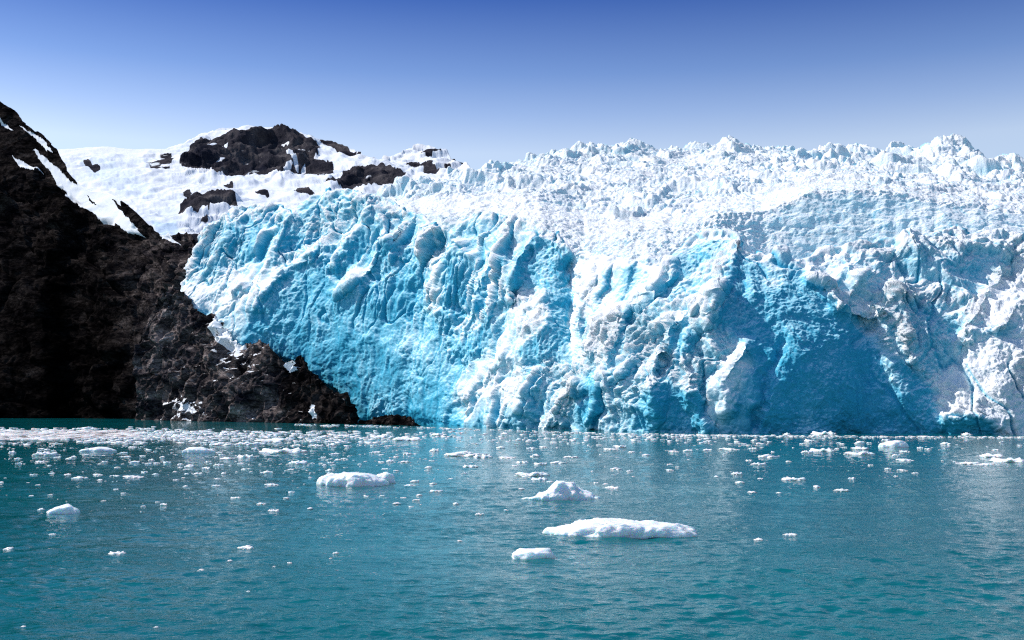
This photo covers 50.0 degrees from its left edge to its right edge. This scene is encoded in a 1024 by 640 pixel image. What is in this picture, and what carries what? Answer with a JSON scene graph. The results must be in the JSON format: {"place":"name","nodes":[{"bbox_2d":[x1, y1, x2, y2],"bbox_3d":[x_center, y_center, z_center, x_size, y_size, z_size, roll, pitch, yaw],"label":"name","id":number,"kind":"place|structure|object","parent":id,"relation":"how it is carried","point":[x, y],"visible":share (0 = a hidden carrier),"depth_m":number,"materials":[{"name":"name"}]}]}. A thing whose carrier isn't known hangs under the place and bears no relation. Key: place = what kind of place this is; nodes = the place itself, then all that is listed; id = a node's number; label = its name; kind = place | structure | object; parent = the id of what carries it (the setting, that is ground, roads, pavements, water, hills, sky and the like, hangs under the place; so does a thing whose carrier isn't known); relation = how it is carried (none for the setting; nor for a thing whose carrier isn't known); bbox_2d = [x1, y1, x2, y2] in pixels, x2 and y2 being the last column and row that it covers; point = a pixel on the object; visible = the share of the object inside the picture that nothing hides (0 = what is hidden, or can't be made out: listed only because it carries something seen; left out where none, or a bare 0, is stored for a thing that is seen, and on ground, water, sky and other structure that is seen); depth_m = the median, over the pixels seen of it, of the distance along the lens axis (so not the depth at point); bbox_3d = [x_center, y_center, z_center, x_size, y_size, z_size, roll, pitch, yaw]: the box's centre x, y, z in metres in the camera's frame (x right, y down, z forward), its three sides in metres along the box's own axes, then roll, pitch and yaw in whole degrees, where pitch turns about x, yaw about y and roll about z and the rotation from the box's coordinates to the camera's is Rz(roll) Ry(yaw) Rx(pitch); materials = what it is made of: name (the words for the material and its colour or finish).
{"place":"outdoors","nodes":[
{"label":"outdoors","id":0,"kind":"place"},
{"bbox_2d":[0,101,197,418],"bbox_3d":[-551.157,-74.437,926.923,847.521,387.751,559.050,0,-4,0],"label":"dark rocky mountain","id":1,"kind":"structure","parent":0,"point":[87,277],"depth_m":832.56,"materials":[{"name":"black stone"}]},
{"bbox_2d":[57,123,469,241],"bbox_3d":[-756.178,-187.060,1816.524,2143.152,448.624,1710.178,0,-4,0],"label":"snowy mountain","id":2,"kind":"structure","parent":0,"point":[193,187],"depth_m":1839.28,"materials":[{"name":"white snow"}]},
{"bbox_2d":[132,284,420,425],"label":"rocky outcrop","id":3,"kind":"object","parent":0,"point":[190,362],"visible":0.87,"depth_m":662.02,"materials":[{"name":"black stone"}]},
{"bbox_2d":[0,418,1023,639],"bbox_3d":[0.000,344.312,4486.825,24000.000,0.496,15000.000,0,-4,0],"label":"sea","id":4,"kind":"structure","parent":0,"point":[932,548],"depth_m":95.21,"materials":[{"name":"liquid"}]},
{"bbox_2d":[33,451,58,455],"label":"ice floe","id":5,"kind":"object","parent":4,"relation":"on","point":[44,453],"visible":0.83,"depth_m":243.55,"materials":[{"name":"white ice"}]},
{"bbox_2d":[46,504,79,513],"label":"iceberg","id":6,"kind":"object","parent":4,"relation":"on","point":[66,509],"visible":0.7,"depth_m":117.43,"materials":[{"name":"white ice"}]},
{"bbox_2d":[71,476,87,478],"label":"ice floe","id":7,"kind":"object","parent":4,"relation":"on","point":[79,477],"visible":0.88,"depth_m":170.75,"materials":[{"name":"white ice"}]},
{"bbox_2d":[77,427,100,428],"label":"ice floe","id":8,"kind":"object","parent":4,"relation":"on","point":[88,428],"visible":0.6,"depth_m":471.64,"materials":[{"name":"white ice"}]},
{"bbox_2d":[79,447,116,451],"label":"iceberg","id":9,"kind":"object","parent":4,"relation":"on","point":[99,449],"visible":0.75,"depth_m":262.97,"materials":[{"name":"white ice"}]},
{"bbox_2d":[108,551,126,554],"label":"ice floe","id":10,"kind":"object","parent":4,"relation":"on","point":[118,553],"visible":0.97,"depth_m":86.36,"materials":[{"name":"white ice"}]},
{"bbox_2d":[123,475,143,477],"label":"ice floe","id":11,"kind":"object","parent":4,"relation":"on","point":[131,476],"visible":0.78,"depth_m":172.30,"materials":[{"name":"white ice"}]},
{"bbox_2d":[182,447,214,453],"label":"iceberg","id":12,"kind":"object","parent":4,"relation":"on","point":[195,450],"visible":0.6,"depth_m":253.52,"materials":[{"name":"white ice"}]},
{"bbox_2d":[209,442,233,445],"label":"ice floe","id":13,"kind":"object","parent":4,"relation":"on","point":[222,443],"visible":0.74,"depth_m":300.45,"materials":[{"name":"white ice"}]},
{"bbox_2d":[220,457,234,459],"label":"ice floe","id":14,"kind":"object","parent":4,"relation":"on","point":[226,458],"visible":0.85,"depth_m":227.15,"materials":[{"name":"white ice"}]},
{"bbox_2d":[238,545,252,549],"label":"ice floe","id":15,"kind":"object","parent":4,"relation":"on","point":[246,547],"visible":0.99,"depth_m":89.58,"materials":[{"name":"white ice"}]},
{"bbox_2d":[237,454,255,457],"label":"ice floe","id":16,"kind":"object","parent":4,"relation":"on","point":[246,456],"visible":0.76,"depth_m":234.29,"materials":[{"name":"white ice"}]},
{"bbox_2d":[234,442,260,444],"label":"ice floe","id":17,"kind":"object","parent":4,"relation":"on","point":[248,443],"visible":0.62,"depth_m":301.48,"materials":[{"name":"white ice"}]},
{"bbox_2d":[254,438,287,441],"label":"ice floe","id":18,"kind":"object","parent":4,"relation":"on","point":[271,440],"visible":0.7,"depth_m":329.23,"materials":[{"name":"white ice"}]},
{"bbox_2d":[259,447,307,452],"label":"ice floe","id":19,"kind":"object","parent":4,"relation":"on","point":[295,450],"visible":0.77,"depth_m":257.66,"materials":[{"name":"white ice"}]},
{"bbox_2d":[288,460,308,463],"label":"ice floe","id":20,"kind":"object","parent":4,"relation":"on","point":[299,462],"visible":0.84,"depth_m":210.23,"materials":[{"name":"white ice"}]},
{"bbox_2d":[308,444,322,446],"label":"ice floe","id":21,"kind":"object","parent":4,"relation":"on","point":[317,445],"visible":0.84,"depth_m":291.25,"materials":[{"name":"white ice"}]},
{"bbox_2d":[316,472,388,486],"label":"iceberg","id":22,"kind":"object","parent":4,"relation":"on","point":[348,479],"visible":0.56,"depth_m":155.02,"materials":[{"name":"white ice"}]},
{"bbox_2d":[373,435,393,437],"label":"ice floe","id":23,"kind":"object","parent":4,"relation":"on","point":[383,436],"visible":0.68,"depth_m":358.00,"materials":[{"name":"white ice"}]},
{"bbox_2d":[377,472,395,482],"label":"iceberg","id":24,"kind":"object","parent":4,"relation":"on","point":[389,477],"visible":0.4,"depth_m":160.94,"materials":[{"name":"white ice"}]},
{"bbox_2d":[393,436,419,440],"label":"ice floe","id":25,"kind":"object","parent":4,"relation":"on","point":[404,438],"visible":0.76,"depth_m":337.63,"materials":[{"name":"white ice"}]},
{"bbox_2d":[431,433,446,435],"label":"ice floe","id":26,"kind":"object","parent":4,"relation":"on","point":[438,434],"visible":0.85,"depth_m":384.41,"materials":[{"name":"white ice"}]},
{"bbox_2d":[444,451,487,455],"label":"ice floe","id":27,"kind":"object","parent":4,"relation":"on","point":[464,453],"visible":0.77,"depth_m":241.97,"materials":[{"name":"white ice"}]},
{"bbox_2d":[474,454,492,457],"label":"ice floe","id":28,"kind":"object","parent":4,"relation":"on","point":[482,456],"visible":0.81,"depth_m":233.56,"materials":[{"name":"white ice"}]},
{"bbox_2d":[499,456,515,458],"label":"ice floe","id":29,"kind":"object","parent":4,"relation":"on","point":[505,457],"visible":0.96,"depth_m":231.08,"materials":[{"name":"white ice"}]},
{"bbox_2d":[0,424,1023,514],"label":"brash ice","id":30,"kind":"structure","parent":4,"relation":"on","point":[94,436],"depth_m":373.63,"materials":[{"name":"white ice"}]},
{"bbox_2d":[514,472,549,476],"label":"ice floe","id":31,"kind":"object","parent":4,"relation":"on","point":[522,474],"visible":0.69,"depth_m":176.31,"materials":[{"name":"white ice"}]},
{"bbox_2d":[512,548,554,559],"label":"iceberg","id":32,"kind":"object","parent":4,"relation":"on","point":[529,553],"visible":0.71,"depth_m":83.72,"materials":[{"name":"white ice"}]},
{"bbox_2d":[531,477,547,479],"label":"ice floe","id":33,"kind":"object","parent":4,"relation":"on","point":[540,478],"visible":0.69,"depth_m":167.61,"materials":[{"name":"white ice"}]},
{"bbox_2d":[550,461,566,463],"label":"ice floe","id":34,"kind":"object","parent":4,"relation":"on","point":[559,462],"visible":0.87,"depth_m":212.30,"materials":[{"name":"white ice"}]},
{"bbox_2d":[521,480,600,500],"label":"iceberg","id":35,"kind":"object","parent":4,"relation":"on","point":[560,490],"visible":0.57,"depth_m":134.15,"materials":[{"name":"white ice"}]},
{"bbox_2d":[542,518,697,538],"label":"iceberg","id":36,"kind":"object","parent":4,"relation":"on","point":[610,527],"visible":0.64,"depth_m":97.25,"materials":[{"name":"white ice"}]},
{"bbox_2d":[615,445,626,447],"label":"ice floe","id":37,"kind":"object","parent":4,"relation":"on","point":[620,446],"visible":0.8,"depth_m":285.25,"materials":[{"name":"white ice"}]},
{"bbox_2d":[719,448,739,449],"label":"ice floe","id":38,"kind":"object","parent":4,"relation":"on","point":[728,449],"visible":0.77,"depth_m":272.12,"materials":[{"name":"white ice"}]},
{"bbox_2d":[750,462,766,464],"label":"ice floe","id":39,"kind":"object","parent":4,"relation":"on","point":[757,463],"visible":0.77,"depth_m":207.53,"materials":[{"name":"white ice"}]},
{"bbox_2d":[758,454,777,457],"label":"ice floe","id":40,"kind":"object","parent":4,"relation":"on","point":[768,455],"visible":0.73,"depth_m":234.84,"materials":[{"name":"white ice"}]},
{"bbox_2d":[783,533,797,535],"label":"ice floe","id":41,"kind":"object","parent":4,"relation":"on","point":[790,534],"visible":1,"depth_m":98.35,"materials":[{"name":"white ice"}]},
{"bbox_2d":[781,477,805,480],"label":"ice floe","id":42,"kind":"object","parent":4,"relation":"on","point":[793,478],"visible":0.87,"depth_m":167.64,"materials":[{"name":"white ice"}]},
{"bbox_2d":[809,448,834,451],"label":"ice floe","id":43,"kind":"object","parent":4,"relation":"on","point":[823,450],"visible":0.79,"depth_m":263.19,"materials":[{"name":"white ice"}]},
{"bbox_2d":[811,431,836,434],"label":"ice floe","id":44,"kind":"object","parent":4,"relation":"on","point":[822,433],"visible":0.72,"depth_m":395.58,"materials":[{"name":"white ice"}]},
{"bbox_2d":[844,451,875,454],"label":"ice floe","id":45,"kind":"object","parent":4,"relation":"on","point":[859,453],"visible":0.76,"depth_m":246.28,"materials":[{"name":"white ice"}]},
{"bbox_2d":[852,446,868,449],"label":"ice floe","id":46,"kind":"object","parent":4,"relation":"on","point":[856,447],"visible":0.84,"depth_m":275.08,"materials":[{"name":"white ice"}]},
{"bbox_2d":[878,440,908,447],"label":"iceberg","id":47,"kind":"object","parent":4,"relation":"on","point":[895,444],"visible":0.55,"depth_m":285.86,"materials":[{"name":"white ice"}]},
{"bbox_2d":[896,459,913,460],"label":"ice floe","id":48,"kind":"object","parent":4,"relation":"on","point":[904,460],"visible":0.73,"depth_m":221.82,"materials":[{"name":"white ice"}]},
{"bbox_2d":[958,461,979,463],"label":"ice floe","id":49,"kind":"object","parent":4,"relation":"on","point":[965,462],"visible":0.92,"depth_m":211.30,"materials":[{"name":"white ice"}]},
{"bbox_2d":[975,463,995,464],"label":"ice floe","id":50,"kind":"object","parent":4,"relation":"on","point":[985,464],"visible":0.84,"depth_m":207.62,"materials":[{"name":"white ice"}]},
{"bbox_2d":[979,453,1004,457],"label":"ice floe","id":51,"kind":"object","parent":4,"relation":"on","point":[987,455],"visible":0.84,"depth_m":236.23,"materials":[{"name":"white ice"}]},
{"bbox_2d":[989,457,1023,462],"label":"ice floe","id":52,"kind":"object","parent":4,"relation":"on","point":[994,459],"visible":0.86,"depth_m":219.09,"materials":[{"name":"white ice"}]},
{"bbox_2d":[0,0,1023,169],"label":"sky","id":53,"kind":"structure","parent":0,"point":[479,81],"materials":[{"name":"blue"}]},
{"bbox_2d":[180,133,1023,434],"bbox_3d":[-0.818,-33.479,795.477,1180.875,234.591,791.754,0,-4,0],"label":"glacier","id":54,"kind":"object","parent":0,"point":[728,283],"visible":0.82,"depth_m":525.03,"materials":[{"name":"blue ice"}]}
]}

